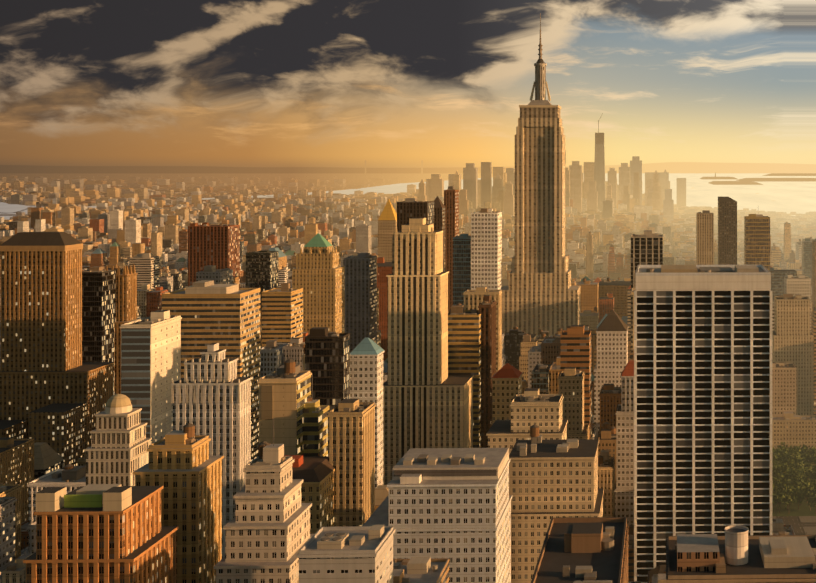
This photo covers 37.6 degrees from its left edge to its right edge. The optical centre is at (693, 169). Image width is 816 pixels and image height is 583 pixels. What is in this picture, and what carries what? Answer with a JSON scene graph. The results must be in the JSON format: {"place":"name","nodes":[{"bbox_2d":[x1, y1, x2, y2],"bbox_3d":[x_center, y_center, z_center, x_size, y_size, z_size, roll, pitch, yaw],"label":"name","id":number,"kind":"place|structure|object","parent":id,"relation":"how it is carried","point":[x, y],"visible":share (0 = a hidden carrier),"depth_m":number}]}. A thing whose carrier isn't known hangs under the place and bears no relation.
{"place":"outdoors","nodes":[
{"label":"outdoors","id":0,"kind":"place"},
{"bbox_2d":[0,14,815,582],"bbox_3d":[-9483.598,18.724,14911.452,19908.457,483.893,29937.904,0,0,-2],"label":"city buildings","id":1,"kind":"structure","parent":0,"point":[232,382],"depth_m":694.74},
{"bbox_2d":[0,173,815,219],"bbox_3d":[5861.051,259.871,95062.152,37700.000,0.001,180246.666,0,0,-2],"label":"harbour water","id":2,"kind":"structure","parent":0,"point":[797,197],"depth_m":12636.56},
{"bbox_2d":[699,173,815,184],"bbox_3d":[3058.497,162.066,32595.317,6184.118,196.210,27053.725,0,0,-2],"label":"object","id":3,"kind":"object","parent":2,"relation":"in","point":[748,181],"visible":0.88,"depth_m":24146.77},
{"bbox_2d":[0,162,815,172],"bbox_3d":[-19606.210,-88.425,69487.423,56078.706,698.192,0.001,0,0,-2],"label":"land","id":4,"kind":"structure","parent":0,"point":[689,167],"depth_m":69466.02},
{"bbox_2d":[0,173,815,534],"bbox_3d":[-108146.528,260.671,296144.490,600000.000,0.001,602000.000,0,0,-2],"label":"terrain","id":5,"kind":"structure","parent":0,"point":[796,523],"depth_m":46772.40},
{"bbox_2d":[0,160,773,215],"bbox_3d":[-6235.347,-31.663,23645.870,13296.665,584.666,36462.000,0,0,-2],"label":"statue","id":6,"kind":"object","parent":5,"relation":"on","point":[38,204],"visible":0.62,"depth_m":8796.31},
{"bbox_2d":[772,460,815,534],"bbox_3d":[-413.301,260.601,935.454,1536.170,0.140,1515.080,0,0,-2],"label":"street pavements","id":7,"kind":"structure","parent":5,"relation":"on","point":[808,530],"depth_m":838.53},
{"bbox_2d":[0,0,815,167],"label":"sky","id":8,"kind":"structure","parent":0,"point":[219,83]},
{"bbox_2d":[772,478,815,515],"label":"grass","id":9,"kind":"structure","parent":0,"point":[803,510],"depth_m":868.03},
{"bbox_2d":[772,442,815,508],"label":"park tree crowns","id":10,"kind":"object","parent":9,"relation":"on","point":[793,468],"visible":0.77,"depth_m":913.38},
{"bbox_2d":[775,455,815,513],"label":"tree trunks","id":11,"kind":"object","parent":9,"relation":"on","point":[798,504],"visible":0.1,"depth_m":865.53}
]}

